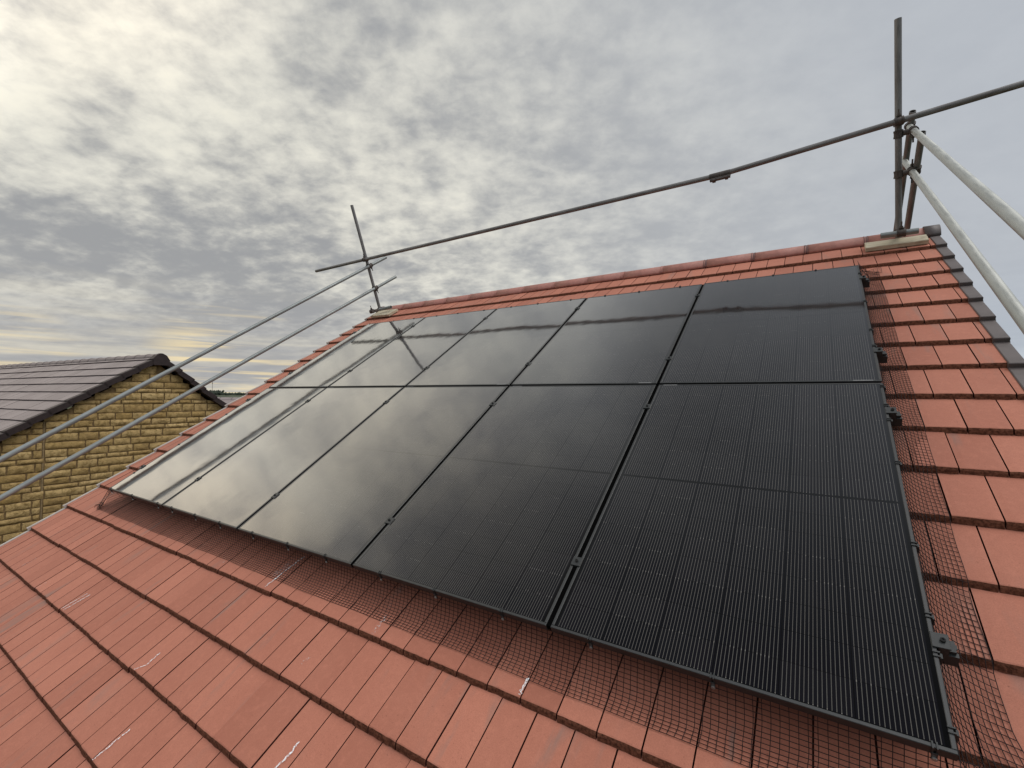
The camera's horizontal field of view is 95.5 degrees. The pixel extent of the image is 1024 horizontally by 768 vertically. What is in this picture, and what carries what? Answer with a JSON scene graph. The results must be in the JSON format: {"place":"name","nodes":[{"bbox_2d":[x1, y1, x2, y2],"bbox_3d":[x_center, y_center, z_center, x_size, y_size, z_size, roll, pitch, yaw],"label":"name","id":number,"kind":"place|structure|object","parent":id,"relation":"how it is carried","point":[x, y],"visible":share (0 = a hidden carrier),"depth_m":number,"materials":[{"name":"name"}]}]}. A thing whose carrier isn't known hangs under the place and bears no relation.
{"place":"outdoors","nodes":[
{"label":"outdoors","id":0,"kind":"place"},
{"bbox_2d":[0,353,226,544],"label":"stone house","id":1,"kind":"structure","parent":0,"point":[38,399],"depth_m":9.08,"materials":[{"name":"yellow stone"}]},
{"bbox_2d":[216,395,243,396],"bbox_3d":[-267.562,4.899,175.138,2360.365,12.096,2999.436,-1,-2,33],"label":"hills","id":2,"kind":"structure","parent":0,"point":[229,395],"depth_m":641.95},
{"bbox_2d":[209,390,244,395],"bbox_3d":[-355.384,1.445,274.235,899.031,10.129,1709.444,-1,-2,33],"label":"wood","id":3,"kind":"object","parent":2,"relation":"on","point":[218,392],"visible":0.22,"depth_m":663.95,"materials":[{"name":"green plant"}]},
{"bbox_2d":[0,0,1023,392],"label":"sky","id":4,"kind":"structure","parent":0,"point":[177,176],"materials":[{"name":"grey"}]},
{"label":"ground","id":5,"kind":"structure","parent":0,"visible":0},
{"bbox_2d":[217,397,239,403],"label":"house","id":6,"kind":"structure","parent":5,"relation":"on","point":[227,400],"depth_m":17.41,"materials":[{"name":"grey tile"}]},
{"bbox_2d":[0,224,1023,767],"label":"house","id":7,"kind":"structure","parent":5,"relation":"on","point":[126,642],"depth_m":2.14,"materials":[{"name":"red tile"}]},
{"bbox_2d":[371,309,397,317],"bbox_3d":[-2.073,-1.147,7.551,0.461,0.040,0.212,2,33,36],"label":"wooden board","id":8,"kind":"object","parent":7,"relation":"on","point":[384,313],"visible":0.94,"depth_m":7.49,"materials":[{"name":"beige wood"}]},
{"bbox_2d":[0,17,1023,500],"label":"scaffold guard rail","id":9,"kind":"object","parent":7,"relation":"attached to","point":[1006,213],"visible":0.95,"depth_m":4.04,"materials":[{"name":"metal"}]},
{"bbox_2d":[94,488,983,767],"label":"bird netting","id":10,"kind":"object","parent":7,"relation":"on","point":[934,757],"visible":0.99,"depth_m":1.78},
{"bbox_2d":[139,465,959,666],"bbox_3d":[-1.161,0.801,2.944,5.852,0.085,0.048,-1,31,33],"label":"mounting rail","id":11,"kind":"object","parent":7,"relation":"attached to","point":[944,645],"visible":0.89,"depth_m":1.35,"materials":[{"name":"black metal"}]},
{"bbox_2d":[109,388,325,507],"bbox_3d":[-2.827,0.514,4.600,1.153,0.034,1.742,-1,31,33],"label":"solar panel","id":12,"kind":"object","parent":11,"relation":"attached to","point":[170,474],"visible":0.97,"depth_m":4.46,"materials":[{"name":"black glass"}]},
{"bbox_2d":[162,387,403,530],"bbox_3d":[-1.863,0.502,3.968,1.154,0.034,1.742,-1,31,33],"label":"solar panel","id":13,"kind":"object","parent":11,"relation":"attached to","point":[238,489],"visible":0.94,"depth_m":3.80,"materials":[{"name":"black glass"}]},
{"bbox_2d":[238,386,508,567],"bbox_3d":[-0.897,0.491,3.336,1.153,0.034,1.742,-1,31,33],"label":"solar panel","id":14,"kind":"object","parent":11,"relation":"attached to","point":[346,498],"visible":0.98,"depth_m":3.14,"materials":[{"name":"black glass"}]},
{"bbox_2d":[353,385,658,629],"bbox_3d":[0.068,0.480,2.704,1.153,0.034,1.742,-1,31,33],"label":"solar panel","id":15,"kind":"object","parent":11,"relation":"attached to","point":[503,507],"visible":1,"depth_m":2.46,"materials":[{"name":"black glass"}]},
{"bbox_2d":[550,383,958,760],"bbox_3d":[1.026,0.469,2.077,1.134,0.034,1.742,-1,31,33],"label":"solar panel","id":16,"kind":"object","parent":11,"relation":"attached to","point":[754,540],"visible":1,"depth_m":1.76,"materials":[{"name":"glass"}]},
{"bbox_2d":[245,398,901,425],"bbox_3d":[-0.615,0.180,3.788,5.852,0.085,0.048,-1,31,33],"label":"mounting rail","id":17,"kind":"object","parent":7,"relation":"attached to","point":[895,415],"visible":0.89,"depth_m":2.19,"materials":[{"name":"black metal"}]},
{"bbox_2d":[288,347,887,374],"bbox_3d":[-0.337,-0.137,4.218,5.852,0.085,0.048,-1,31,33],"label":"mounting rail","id":18,"kind":"object","parent":7,"relation":"attached to","point":[882,356],"visible":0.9,"depth_m":2.62,"materials":[{"name":"black metal"}]},
{"bbox_2d":[269,317,425,387],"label":"solar panel","id":19,"kind":"object","parent":18,"relation":"attached to","point":[331,365],"visible":0.96,"depth_m":5.74,"materials":[{"name":"black glass"}]},
{"bbox_2d":[329,309,496,387],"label":"solar panel","id":20,"kind":"object","parent":18,"relation":"attached to","point":[406,358],"visible":0.97,"depth_m":5.10,"materials":[{"name":"black glass"}]},
{"bbox_2d":[407,298,586,386],"bbox_3d":[-0.083,-0.434,4.595,1.153,0.032,1.742,-1,31,33],"label":"solar panel","id":21,"kind":"object","parent":18,"relation":"attached to","point":[501,346],"visible":0.98,"depth_m":4.45,"materials":[{"name":"black glass"}]},
{"bbox_2d":[511,284,703,385],"bbox_3d":[0.883,-0.445,3.963,1.153,0.033,1.742,-1,31,33],"label":"solar panel","id":22,"kind":"object","parent":18,"relation":"attached to","point":[632,338],"visible":0.98,"depth_m":3.79,"materials":[{"name":"black glass"}]},
{"bbox_2d":[660,265,881,384],"bbox_3d":[1.840,-0.457,3.336,1.134,0.032,1.742,-1,31,33],"label":"solar panel","id":23,"kind":"object","parent":18,"relation":"attached to","point":[810,327],"visible":0.98,"depth_m":3.13,"materials":[{"name":"glass"}]},
{"bbox_2d":[352,275,869,333],"bbox_3d":[0.187,-0.733,5.029,5.852,0.085,0.048,-1,31,33],"label":"mounting rail","id":24,"kind":"object","parent":7,"relation":"attached to","point":[865,281],"visible":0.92,"depth_m":3.44,"materials":[{"name":"black metal"}]},
{"bbox_2d":[864,234,928,251],"bbox_3d":[3.332,-1.224,4.041,0.422,0.040,0.149,0,31,34],"label":"wooden board","id":25,"kind":"object","parent":7,"relation":"on","point":[898,242],"visible":1,"depth_m":4.01,"materials":[{"name":"beige wood"}]},
{"bbox_2d":[857,261,1023,767],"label":"bird netting","id":26,"kind":"object","parent":7,"relation":"on","point":[939,655],"visible":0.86,"depth_m":1.62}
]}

